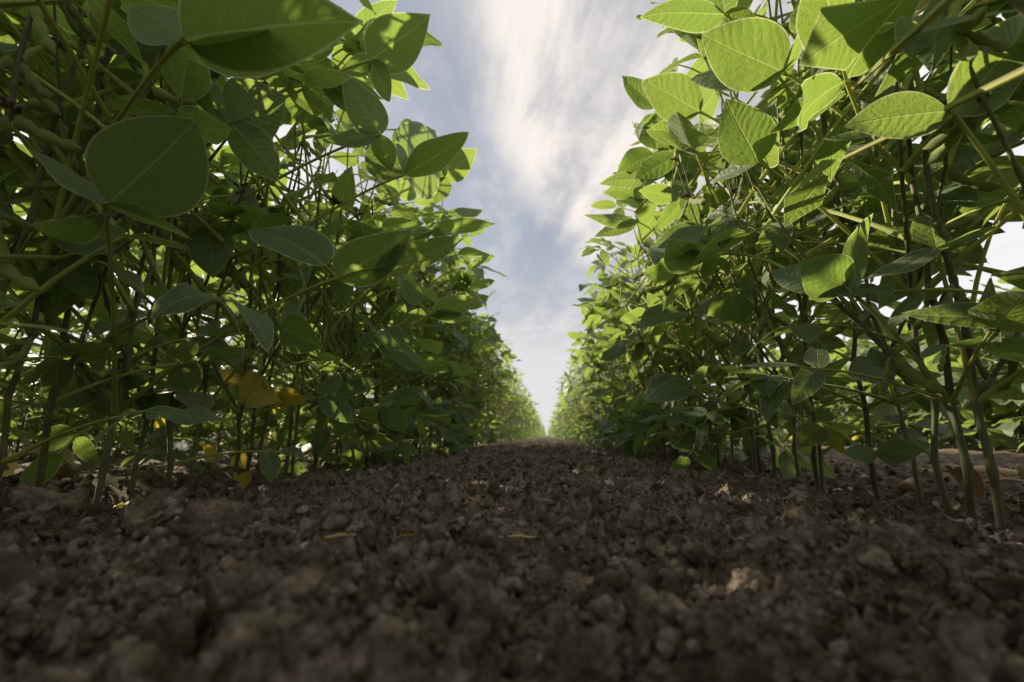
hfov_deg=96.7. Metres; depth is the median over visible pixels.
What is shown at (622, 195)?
soybean plant
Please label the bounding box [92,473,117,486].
fallen leaf
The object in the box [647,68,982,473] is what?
soybean plant
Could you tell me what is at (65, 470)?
fallen leaf
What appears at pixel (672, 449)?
fallen leaf
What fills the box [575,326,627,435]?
soybean plant
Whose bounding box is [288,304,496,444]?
distant soybean row
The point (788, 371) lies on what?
soybean plant
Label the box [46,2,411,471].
soybean plant
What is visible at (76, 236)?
soybean plant
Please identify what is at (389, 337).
soybean plant
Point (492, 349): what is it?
soybean plant
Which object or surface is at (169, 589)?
soil clod
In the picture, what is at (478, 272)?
soybean plant
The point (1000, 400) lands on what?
soybean plant
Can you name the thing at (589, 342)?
soybean plant
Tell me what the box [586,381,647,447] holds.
soybean plant
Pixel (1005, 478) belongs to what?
straw piece
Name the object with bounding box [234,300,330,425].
soybean plant
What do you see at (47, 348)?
soybean plant
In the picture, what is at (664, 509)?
soil clod
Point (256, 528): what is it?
soil clod
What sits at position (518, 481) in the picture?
soil clod
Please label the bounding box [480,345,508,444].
soybean plant
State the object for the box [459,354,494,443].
soybean plant
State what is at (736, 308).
soybean plant
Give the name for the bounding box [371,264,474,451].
soybean plant
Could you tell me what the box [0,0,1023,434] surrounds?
sky
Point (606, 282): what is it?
soybean plant
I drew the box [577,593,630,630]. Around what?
soil clod
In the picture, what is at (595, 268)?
soybean plant
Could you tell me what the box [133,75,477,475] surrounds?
soybean plant
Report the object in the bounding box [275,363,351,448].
soybean plant
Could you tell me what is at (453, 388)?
soybean plant
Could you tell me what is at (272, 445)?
soybean plant
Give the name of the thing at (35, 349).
distant soybean row
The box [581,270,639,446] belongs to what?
soybean plant
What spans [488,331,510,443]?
soybean plant
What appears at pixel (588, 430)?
soybean plant
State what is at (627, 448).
soybean plant
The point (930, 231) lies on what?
soybean plant
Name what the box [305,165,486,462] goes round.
soybean plant
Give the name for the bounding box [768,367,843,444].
soybean plant
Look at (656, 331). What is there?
soybean plant
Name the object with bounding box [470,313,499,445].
soybean plant
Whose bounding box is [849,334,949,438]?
soybean plant
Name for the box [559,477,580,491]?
soil clod
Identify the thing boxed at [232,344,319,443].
soybean plant
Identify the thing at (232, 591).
soil clod
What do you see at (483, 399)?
soybean plant
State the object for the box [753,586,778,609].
soil clod
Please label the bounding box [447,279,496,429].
soybean plant
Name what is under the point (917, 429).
soybean plant
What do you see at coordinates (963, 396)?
soybean plant
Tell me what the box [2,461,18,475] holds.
fallen leaf
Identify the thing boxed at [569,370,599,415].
soybean plant
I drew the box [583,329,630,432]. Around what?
soybean plant
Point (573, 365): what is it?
soybean plant
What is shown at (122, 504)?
fallen leaf
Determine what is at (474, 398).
soybean plant
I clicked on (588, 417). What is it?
soybean plant
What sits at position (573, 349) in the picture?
soybean plant
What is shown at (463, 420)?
soybean plant
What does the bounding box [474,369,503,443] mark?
soybean plant
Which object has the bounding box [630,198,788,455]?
soybean plant
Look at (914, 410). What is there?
soybean plant
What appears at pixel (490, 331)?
soybean plant
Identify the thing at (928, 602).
soil clod
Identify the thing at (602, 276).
soybean plant
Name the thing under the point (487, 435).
soybean plant
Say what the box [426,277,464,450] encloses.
soybean plant
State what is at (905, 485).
fallen leaf
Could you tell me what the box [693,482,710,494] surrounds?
soil clod
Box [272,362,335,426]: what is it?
soybean plant
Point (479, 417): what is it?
soybean plant
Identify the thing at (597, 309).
soybean plant
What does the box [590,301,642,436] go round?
soybean plant
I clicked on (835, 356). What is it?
soybean plant
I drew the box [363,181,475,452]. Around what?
soybean plant
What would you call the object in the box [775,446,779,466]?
fallen leaf
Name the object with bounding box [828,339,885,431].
soybean plant
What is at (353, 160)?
soybean plant
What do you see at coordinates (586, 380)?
soybean plant
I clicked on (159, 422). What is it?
soybean plant
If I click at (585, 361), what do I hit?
soybean plant
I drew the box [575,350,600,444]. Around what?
soybean plant
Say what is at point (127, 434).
soybean plant
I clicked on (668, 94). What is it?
soybean plant
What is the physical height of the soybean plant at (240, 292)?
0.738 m
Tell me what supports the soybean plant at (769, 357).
on the ground
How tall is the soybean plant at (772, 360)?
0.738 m
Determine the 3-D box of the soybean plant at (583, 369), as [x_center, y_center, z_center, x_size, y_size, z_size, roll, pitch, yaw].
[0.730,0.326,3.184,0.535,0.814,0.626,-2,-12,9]
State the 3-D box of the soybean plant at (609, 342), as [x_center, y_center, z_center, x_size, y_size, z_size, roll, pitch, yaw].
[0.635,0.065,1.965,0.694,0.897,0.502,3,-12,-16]
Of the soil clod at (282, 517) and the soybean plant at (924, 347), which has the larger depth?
the soybean plant at (924, 347)
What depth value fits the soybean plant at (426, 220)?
1.55 m
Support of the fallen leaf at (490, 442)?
on the ground
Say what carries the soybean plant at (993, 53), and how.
on the ground
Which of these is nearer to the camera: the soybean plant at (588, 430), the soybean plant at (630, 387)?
the soybean plant at (630, 387)
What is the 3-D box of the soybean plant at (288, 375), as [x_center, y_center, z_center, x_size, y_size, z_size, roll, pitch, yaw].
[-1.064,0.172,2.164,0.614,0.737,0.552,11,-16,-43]
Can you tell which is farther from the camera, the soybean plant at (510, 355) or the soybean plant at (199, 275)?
the soybean plant at (510, 355)
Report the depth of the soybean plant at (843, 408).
2.71 m
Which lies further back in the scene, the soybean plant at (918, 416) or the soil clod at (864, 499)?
the soybean plant at (918, 416)
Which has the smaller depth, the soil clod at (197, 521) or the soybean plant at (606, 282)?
the soil clod at (197, 521)
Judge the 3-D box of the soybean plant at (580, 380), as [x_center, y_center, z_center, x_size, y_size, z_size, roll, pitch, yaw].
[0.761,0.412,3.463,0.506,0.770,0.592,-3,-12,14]
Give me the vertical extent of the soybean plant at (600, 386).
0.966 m
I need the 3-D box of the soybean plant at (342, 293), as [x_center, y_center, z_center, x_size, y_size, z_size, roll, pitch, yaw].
[-0.452,-0.127,0.721,0.539,0.743,0.493,-2,-12,11]
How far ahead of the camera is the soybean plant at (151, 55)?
0.42 m
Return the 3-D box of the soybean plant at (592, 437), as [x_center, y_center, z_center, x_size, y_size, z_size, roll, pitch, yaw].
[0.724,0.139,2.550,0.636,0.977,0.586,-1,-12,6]
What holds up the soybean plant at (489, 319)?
on the ground
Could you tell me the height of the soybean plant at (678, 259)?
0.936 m
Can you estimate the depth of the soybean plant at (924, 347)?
1.91 m
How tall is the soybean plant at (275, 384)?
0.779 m
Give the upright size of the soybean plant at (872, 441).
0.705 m
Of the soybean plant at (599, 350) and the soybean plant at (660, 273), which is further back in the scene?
the soybean plant at (599, 350)
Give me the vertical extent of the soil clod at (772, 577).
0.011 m
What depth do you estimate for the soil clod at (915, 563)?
0.19 m
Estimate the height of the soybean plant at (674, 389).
0.979 m
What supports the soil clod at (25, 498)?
on the ground
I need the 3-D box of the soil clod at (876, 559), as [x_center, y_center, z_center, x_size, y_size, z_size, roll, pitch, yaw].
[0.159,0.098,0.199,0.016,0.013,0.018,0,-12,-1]
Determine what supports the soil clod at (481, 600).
on the ground
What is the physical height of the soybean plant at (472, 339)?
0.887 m
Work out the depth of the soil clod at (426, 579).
0.20 m
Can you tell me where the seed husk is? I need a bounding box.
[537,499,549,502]
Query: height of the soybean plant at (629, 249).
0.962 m
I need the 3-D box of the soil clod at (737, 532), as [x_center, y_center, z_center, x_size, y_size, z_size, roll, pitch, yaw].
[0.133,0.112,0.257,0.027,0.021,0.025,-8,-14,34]
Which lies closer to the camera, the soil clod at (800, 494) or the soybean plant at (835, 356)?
the soil clod at (800, 494)
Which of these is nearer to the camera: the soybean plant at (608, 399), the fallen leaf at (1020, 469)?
the fallen leaf at (1020, 469)
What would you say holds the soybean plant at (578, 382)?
on the ground
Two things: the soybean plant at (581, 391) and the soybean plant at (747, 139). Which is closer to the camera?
the soybean plant at (747, 139)
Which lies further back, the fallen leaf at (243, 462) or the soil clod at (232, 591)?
the fallen leaf at (243, 462)
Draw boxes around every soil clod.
[1,481,93,525]
[101,571,180,613]
[120,486,194,531]
[138,576,175,598]
[164,564,189,576]
[166,498,273,545]
[201,563,308,636]
[240,521,271,537]
[267,523,288,538]
[271,510,289,525]
[274,550,291,564]
[290,500,306,515]
[347,524,359,533]
[421,573,434,587]
[427,472,444,480]
[447,516,467,537]
[447,577,508,624]
[505,475,526,488]
[558,516,572,531]
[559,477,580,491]
[559,571,596,592]
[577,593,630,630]
[605,556,622,570]
[606,489,613,494]
[617,528,637,539]
[623,581,689,637]
[651,506,667,513]
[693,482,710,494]
[722,519,769,545]
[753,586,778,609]
[766,493,780,500]
[767,571,786,583]
[779,483,824,510]
[803,538,817,553]
[844,528,869,533]
[853,484,866,489]
[855,545,897,578]
[856,492,877,509]
[867,521,952,585]
[871,516,891,523]
[890,589,946,612]
[901,550,928,577]
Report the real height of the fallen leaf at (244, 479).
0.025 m
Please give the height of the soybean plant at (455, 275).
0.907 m
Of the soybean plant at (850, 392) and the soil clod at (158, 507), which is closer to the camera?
the soil clod at (158, 507)
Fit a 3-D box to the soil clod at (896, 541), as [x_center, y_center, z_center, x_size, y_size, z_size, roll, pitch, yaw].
[0.186,0.098,0.212,0.031,0.025,0.034,0,-12,1]
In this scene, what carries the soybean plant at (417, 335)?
on the ground
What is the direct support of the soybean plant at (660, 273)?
on the ground
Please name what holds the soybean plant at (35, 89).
on the ground
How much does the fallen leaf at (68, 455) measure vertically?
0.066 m
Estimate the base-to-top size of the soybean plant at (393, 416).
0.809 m
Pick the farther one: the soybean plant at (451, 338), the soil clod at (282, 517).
the soybean plant at (451, 338)
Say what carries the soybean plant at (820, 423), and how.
on the ground
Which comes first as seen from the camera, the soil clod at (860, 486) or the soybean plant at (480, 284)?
the soil clod at (860, 486)
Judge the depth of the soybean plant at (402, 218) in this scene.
0.94 m
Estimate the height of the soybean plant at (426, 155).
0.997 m
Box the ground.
[0,435,1023,681]
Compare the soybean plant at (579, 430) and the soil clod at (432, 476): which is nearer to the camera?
the soil clod at (432, 476)
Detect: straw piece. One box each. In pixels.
[324,533,355,538]
[499,534,536,538]
[983,477,1023,481]
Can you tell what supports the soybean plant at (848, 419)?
on the ground
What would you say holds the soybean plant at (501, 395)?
on the ground
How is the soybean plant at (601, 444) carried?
on the ground
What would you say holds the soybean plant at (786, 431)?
on the ground
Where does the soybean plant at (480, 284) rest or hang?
on the ground
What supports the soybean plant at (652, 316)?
on the ground
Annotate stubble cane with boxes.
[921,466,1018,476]
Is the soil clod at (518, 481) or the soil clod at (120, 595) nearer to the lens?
the soil clod at (120, 595)
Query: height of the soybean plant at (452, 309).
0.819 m
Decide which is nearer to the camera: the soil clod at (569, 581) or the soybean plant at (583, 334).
the soil clod at (569, 581)
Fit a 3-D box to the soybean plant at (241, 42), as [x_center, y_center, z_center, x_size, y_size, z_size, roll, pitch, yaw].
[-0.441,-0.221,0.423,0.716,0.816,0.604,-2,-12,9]
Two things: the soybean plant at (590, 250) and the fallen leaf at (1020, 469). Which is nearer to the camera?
the fallen leaf at (1020, 469)
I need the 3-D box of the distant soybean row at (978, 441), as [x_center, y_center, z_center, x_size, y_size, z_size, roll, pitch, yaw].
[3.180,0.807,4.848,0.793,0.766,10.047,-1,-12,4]
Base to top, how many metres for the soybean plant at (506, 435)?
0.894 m
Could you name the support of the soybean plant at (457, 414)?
on the ground
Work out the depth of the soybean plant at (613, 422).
2.15 m
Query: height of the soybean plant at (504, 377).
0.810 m
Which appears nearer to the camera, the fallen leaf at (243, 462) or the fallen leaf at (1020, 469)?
the fallen leaf at (1020, 469)
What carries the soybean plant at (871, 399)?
on the ground
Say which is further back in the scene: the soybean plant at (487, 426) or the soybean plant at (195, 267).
the soybean plant at (487, 426)
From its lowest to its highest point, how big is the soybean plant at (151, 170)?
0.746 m
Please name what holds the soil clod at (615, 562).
on the ground
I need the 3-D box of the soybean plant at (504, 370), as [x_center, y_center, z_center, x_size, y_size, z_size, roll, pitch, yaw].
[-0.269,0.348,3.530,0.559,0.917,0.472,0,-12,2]
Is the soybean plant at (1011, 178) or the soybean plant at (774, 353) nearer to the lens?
the soybean plant at (1011, 178)
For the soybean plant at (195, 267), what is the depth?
1.27 m
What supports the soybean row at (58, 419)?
on the ground
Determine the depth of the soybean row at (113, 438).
2.45 m
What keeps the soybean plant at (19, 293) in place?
on the ground
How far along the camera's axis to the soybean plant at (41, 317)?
1.22 m
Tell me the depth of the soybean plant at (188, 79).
0.58 m
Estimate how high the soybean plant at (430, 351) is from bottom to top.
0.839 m
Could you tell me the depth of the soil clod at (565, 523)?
0.32 m
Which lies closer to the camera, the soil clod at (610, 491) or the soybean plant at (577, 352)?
the soil clod at (610, 491)
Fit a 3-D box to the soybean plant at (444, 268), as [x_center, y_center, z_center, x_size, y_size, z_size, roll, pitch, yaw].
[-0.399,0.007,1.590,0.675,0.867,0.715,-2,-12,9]
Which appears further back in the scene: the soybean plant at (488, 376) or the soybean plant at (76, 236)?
the soybean plant at (488, 376)
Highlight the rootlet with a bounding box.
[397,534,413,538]
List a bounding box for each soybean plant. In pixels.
[0,0,339,479]
[0,0,362,486]
[0,0,375,370]
[0,0,442,486]
[0,0,464,502]
[0,2,380,411]
[0,3,296,507]
[0,23,396,500]
[0,41,326,488]
[0,46,468,491]
[0,192,122,426]
[0,194,190,461]
[0,246,163,440]
[7,38,394,481]
[7,293,77,403]
[13,245,209,436]
[14,187,40,316]
[16,248,225,450]
[35,265,254,444]
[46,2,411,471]
[64,254,246,458]
[86,254,246,439]
[129,259,309,453]
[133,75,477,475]
[137,80,495,475]
[142,104,451,470]
[153,145,483,474]
[167,268,282,449]
[178,272,317,448]
[189,287,319,452]
[192,125,479,468]
[208,157,488,471]
[218,176,420,469]
[221,357,315,439]
[230,336,330,448]
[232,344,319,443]
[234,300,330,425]
[235,192,449,462]
[257,357,334,431]
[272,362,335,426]
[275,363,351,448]
[276,186,442,461]
[279,127,440,447]
[296,215,477,451]
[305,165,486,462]
[311,180,489,468]
[312,207,494,462]
[317,272,483,454]
[318,229,494,453]
[331,206,459,459]
[347,285,487,455]
[349,215,506,447]
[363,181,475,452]
[366,275,470,451]
[367,250,483,452]
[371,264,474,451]
[389,248,469,456]
[390,253,489,448]
[397,272,468,446]
[399,273,460,450]
[410,272,482,441]
[415,272,485,451]
[424,328,489,429]
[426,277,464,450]
[429,303,488,441]
[430,292,483,452]
[432,290,503,448]
[433,270,493,447]
[441,294,486,443]
[441,310,497,446]
[442,326,504,445]
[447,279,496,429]
[453,322,500,446]
[454,316,497,435]
[458,326,497,439]
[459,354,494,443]
[465,309,488,446]
[465,351,499,446]
[466,326,504,446]
[469,312,501,434]
[469,355,510,444]
[469,359,514,445]
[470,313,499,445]
[470,314,501,439]
[470,335,502,446]
[474,349,506,443]
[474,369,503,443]
[475,339,510,439]
[477,342,512,428]
[478,343,510,438]
[478,344,516,433]
[478,373,515,444]
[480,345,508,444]
[480,368,511,436]
[481,360,511,444]
[483,342,510,438]
[486,358,510,437]
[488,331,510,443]
[566,348,593,444]
[567,331,598,445]
[567,340,598,444]
[569,338,599,445]
[569,348,598,428]
[569,357,590,442]
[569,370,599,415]
[570,354,601,445]
[572,197,761,456]
[573,366,590,443]
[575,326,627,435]
[575,332,617,447]
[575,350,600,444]
[578,358,605,436]
[578,374,596,436]
[579,245,739,456]
[579,258,705,456]
[579,307,611,438]
[579,330,610,414]
[579,342,600,443]
[579,347,639,432]
[579,387,592,441]
[580,249,708,455]
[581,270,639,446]
[582,344,612,431]
[583,251,658,442]
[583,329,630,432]
[583,345,684,437]
[583,349,600,444]
[584,237,726,456]
[584,293,637,448]
[585,29,857,467]
[585,238,739,458]
[586,262,754,457]
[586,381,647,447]
[587,303,617,440]
[589,269,709,452]
[589,271,674,445]
[589,289,617,434]
[590,200,762,458]
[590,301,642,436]
[591,182,785,462]
[591,254,681,431]
[591,272,645,447]
[593,363,627,433]
[595,243,685,437]
[596,256,634,408]
[596,302,642,435]
[599,93,944,472]
[599,274,712,452]
[600,234,719,454]
[601,161,823,467]
[601,243,712,455]
[605,68,815,470]
[607,215,835,456]
[608,253,717,456]
[617,0,1021,488]
[617,174,797,461]
[617,274,722,449]
[618,0,971,477]
[628,113,875,473]
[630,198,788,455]
[634,38,1023,500]
[636,0,1023,515]
[639,57,883,479]
[640,0,1023,503]
[645,26,937,479]
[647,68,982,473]
[690,0,1023,519]
[709,0,1023,489]
[738,0,1023,530]
[742,386,788,442]
[768,355,807,419]
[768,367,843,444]
[770,354,836,438]
[771,350,818,421]
[772,351,856,445]
[779,366,854,430]
[781,0,1023,188]
[808,382,876,445]
[811,0,1023,333]
[813,366,865,443]
[814,338,927,440]
[817,376,877,445]
[818,335,917,440]
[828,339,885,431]
[830,342,926,436]
[833,344,892,444]
[833,353,893,447]
[837,333,954,438]
[841,339,982,449]
[844,385,882,442]
[846,298,1023,450]
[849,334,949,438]
[857,325,993,448]
[857,332,954,433]
[857,340,966,431]
[859,331,1007,442]
[895,329,1023,434]
[901,329,1023,452]
[919,328,1023,447]
[920,296,1023,425]
[922,328,1023,451]
[936,330,1023,450]
[969,280,1023,392]
[978,300,1023,406]
[997,279,1023,290]
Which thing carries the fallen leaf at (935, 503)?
on the ground
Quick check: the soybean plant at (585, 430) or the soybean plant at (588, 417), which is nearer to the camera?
the soybean plant at (588, 417)
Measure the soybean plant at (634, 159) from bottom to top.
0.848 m
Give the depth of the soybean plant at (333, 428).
2.50 m
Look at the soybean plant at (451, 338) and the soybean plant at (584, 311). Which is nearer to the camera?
the soybean plant at (451, 338)
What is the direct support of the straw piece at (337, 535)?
on the ground
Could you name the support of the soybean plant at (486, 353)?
on the ground
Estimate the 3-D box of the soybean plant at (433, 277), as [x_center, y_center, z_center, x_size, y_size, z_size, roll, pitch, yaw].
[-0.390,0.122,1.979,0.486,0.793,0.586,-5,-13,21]
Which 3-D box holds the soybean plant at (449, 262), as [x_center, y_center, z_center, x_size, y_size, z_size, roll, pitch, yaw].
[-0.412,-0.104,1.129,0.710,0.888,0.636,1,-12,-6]
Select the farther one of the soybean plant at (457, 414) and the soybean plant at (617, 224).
the soybean plant at (457, 414)
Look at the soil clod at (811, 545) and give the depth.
0.24 m
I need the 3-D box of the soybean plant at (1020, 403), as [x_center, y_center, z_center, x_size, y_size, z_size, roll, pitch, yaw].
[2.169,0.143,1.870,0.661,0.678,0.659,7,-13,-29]
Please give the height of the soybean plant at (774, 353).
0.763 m
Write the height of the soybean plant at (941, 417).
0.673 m
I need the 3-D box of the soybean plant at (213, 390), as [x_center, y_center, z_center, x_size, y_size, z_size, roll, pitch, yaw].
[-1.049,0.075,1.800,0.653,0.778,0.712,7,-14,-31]
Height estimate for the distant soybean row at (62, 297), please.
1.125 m
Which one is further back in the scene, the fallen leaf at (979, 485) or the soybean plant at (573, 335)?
the soybean plant at (573, 335)
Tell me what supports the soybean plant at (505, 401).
on the ground
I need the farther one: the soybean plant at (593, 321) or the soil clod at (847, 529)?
the soybean plant at (593, 321)
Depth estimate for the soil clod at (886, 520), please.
0.37 m
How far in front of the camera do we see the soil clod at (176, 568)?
0.19 m
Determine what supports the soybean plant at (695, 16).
on the ground
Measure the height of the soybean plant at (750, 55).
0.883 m
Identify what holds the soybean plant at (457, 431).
on the ground
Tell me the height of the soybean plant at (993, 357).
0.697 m
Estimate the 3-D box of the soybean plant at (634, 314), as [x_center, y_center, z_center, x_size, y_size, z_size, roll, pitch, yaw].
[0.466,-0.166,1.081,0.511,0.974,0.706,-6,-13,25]
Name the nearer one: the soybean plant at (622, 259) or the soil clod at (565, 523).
the soil clod at (565, 523)
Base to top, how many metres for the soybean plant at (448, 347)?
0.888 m
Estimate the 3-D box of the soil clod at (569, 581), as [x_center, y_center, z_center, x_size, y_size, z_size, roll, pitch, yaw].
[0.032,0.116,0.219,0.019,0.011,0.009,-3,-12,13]
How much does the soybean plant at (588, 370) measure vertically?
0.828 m
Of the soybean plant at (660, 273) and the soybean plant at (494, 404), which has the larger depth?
the soybean plant at (494, 404)
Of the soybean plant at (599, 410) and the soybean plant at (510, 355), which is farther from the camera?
the soybean plant at (510, 355)
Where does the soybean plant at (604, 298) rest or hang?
on the ground
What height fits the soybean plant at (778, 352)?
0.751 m
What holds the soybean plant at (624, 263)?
on the ground
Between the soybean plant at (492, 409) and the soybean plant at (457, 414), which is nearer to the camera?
the soybean plant at (457, 414)
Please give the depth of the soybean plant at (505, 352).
3.50 m
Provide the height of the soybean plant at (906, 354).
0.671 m
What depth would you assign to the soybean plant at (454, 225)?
0.85 m
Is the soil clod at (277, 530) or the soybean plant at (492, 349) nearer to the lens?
the soil clod at (277, 530)
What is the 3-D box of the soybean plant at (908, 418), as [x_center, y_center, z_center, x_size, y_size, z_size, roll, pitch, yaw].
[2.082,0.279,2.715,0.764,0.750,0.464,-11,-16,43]
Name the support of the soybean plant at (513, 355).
on the ground
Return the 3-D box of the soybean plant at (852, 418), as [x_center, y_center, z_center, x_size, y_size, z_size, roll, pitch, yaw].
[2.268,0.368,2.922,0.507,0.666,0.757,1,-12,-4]
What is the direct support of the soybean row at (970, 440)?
on the ground
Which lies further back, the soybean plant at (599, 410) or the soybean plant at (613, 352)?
the soybean plant at (599, 410)
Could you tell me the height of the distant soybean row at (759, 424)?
0.694 m
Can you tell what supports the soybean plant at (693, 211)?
on the ground
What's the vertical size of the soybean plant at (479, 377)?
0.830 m
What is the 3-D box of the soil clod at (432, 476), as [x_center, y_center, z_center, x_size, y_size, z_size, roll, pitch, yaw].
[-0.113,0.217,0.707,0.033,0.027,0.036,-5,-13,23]
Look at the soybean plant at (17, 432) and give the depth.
1.08 m
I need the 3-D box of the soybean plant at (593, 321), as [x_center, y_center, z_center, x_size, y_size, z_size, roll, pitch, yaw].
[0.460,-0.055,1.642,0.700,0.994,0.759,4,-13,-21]
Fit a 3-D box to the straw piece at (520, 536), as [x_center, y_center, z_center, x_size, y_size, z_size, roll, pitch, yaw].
[0.004,0.118,0.275,0.023,0.003,0.002,0,-12,0]
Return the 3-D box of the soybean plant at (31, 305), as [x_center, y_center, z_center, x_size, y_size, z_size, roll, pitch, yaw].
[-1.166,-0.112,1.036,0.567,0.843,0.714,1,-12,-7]
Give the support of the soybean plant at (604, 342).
on the ground
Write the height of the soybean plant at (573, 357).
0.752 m
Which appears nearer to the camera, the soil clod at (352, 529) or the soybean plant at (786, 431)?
the soil clod at (352, 529)
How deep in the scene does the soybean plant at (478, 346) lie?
2.50 m
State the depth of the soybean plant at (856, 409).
2.96 m
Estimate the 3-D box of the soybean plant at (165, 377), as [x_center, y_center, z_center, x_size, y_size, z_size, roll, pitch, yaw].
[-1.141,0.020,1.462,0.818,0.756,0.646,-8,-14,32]
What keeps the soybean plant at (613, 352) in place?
on the ground
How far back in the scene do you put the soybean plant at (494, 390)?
4.12 m
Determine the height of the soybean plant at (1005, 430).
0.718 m
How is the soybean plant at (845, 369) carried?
on the ground
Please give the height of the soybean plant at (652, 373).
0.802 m
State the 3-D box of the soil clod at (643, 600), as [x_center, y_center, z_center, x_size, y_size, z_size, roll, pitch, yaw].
[0.059,0.108,0.169,0.030,0.032,0.030,2,-12,-9]
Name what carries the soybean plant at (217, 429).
on the ground
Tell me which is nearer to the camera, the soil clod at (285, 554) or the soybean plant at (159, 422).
the soil clod at (285, 554)
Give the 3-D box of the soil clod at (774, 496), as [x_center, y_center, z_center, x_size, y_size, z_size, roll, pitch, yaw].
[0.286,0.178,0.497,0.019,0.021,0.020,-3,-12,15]
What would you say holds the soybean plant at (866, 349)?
on the ground
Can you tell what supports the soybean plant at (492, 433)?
on the ground
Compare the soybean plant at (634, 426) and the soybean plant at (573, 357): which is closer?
the soybean plant at (634, 426)
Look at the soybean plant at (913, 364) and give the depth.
2.09 m
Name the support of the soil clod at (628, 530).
on the ground
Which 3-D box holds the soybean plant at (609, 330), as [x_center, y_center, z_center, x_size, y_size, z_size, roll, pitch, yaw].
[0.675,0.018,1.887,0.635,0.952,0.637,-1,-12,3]
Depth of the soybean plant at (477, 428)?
2.33 m
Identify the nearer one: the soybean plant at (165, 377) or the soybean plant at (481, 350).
the soybean plant at (165, 377)
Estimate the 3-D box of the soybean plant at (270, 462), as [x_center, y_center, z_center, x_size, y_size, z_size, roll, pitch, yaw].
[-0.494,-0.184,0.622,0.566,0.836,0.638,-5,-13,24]
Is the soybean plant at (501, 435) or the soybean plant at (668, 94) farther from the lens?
the soybean plant at (501, 435)
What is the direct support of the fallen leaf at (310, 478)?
on the ground
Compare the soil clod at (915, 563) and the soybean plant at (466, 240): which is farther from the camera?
the soybean plant at (466, 240)
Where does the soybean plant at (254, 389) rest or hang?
on the ground
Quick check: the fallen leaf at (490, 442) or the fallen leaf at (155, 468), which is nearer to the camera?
the fallen leaf at (155, 468)
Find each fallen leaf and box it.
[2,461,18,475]
[23,436,80,466]
[51,463,71,479]
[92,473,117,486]
[113,500,129,507]
[152,463,176,481]
[198,442,215,461]
[230,450,246,468]
[233,471,251,487]
[301,475,321,489]
[487,437,496,444]
[668,442,679,454]
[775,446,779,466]
[896,482,922,492]
[932,501,958,510]
[940,466,984,503]
[1017,464,1023,479]
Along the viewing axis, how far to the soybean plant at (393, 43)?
0.55 m
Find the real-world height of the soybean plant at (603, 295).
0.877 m
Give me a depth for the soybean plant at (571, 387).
3.38 m
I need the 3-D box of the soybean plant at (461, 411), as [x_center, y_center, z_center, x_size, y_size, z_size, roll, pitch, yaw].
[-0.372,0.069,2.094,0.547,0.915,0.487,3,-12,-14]
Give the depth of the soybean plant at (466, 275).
1.49 m
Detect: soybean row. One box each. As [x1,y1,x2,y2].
[0,0,545,443]
[0,327,364,458]
[0,379,342,451]
[1,320,373,452]
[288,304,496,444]
[548,0,1023,442]
[671,399,778,440]
[712,365,1023,449]
[775,364,1023,447]
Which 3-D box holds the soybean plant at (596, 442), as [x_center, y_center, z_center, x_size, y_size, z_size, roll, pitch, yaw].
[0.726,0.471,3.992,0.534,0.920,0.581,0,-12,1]
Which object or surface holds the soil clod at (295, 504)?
on the ground
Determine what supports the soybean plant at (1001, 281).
on the ground
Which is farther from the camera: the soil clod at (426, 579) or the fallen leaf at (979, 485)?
the fallen leaf at (979, 485)
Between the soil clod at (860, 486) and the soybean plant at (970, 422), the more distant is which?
the soybean plant at (970, 422)
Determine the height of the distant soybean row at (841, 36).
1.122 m
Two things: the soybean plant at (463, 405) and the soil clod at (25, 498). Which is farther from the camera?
the soybean plant at (463, 405)
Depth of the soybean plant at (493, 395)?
3.77 m
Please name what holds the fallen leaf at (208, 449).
on the ground
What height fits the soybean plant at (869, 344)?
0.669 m

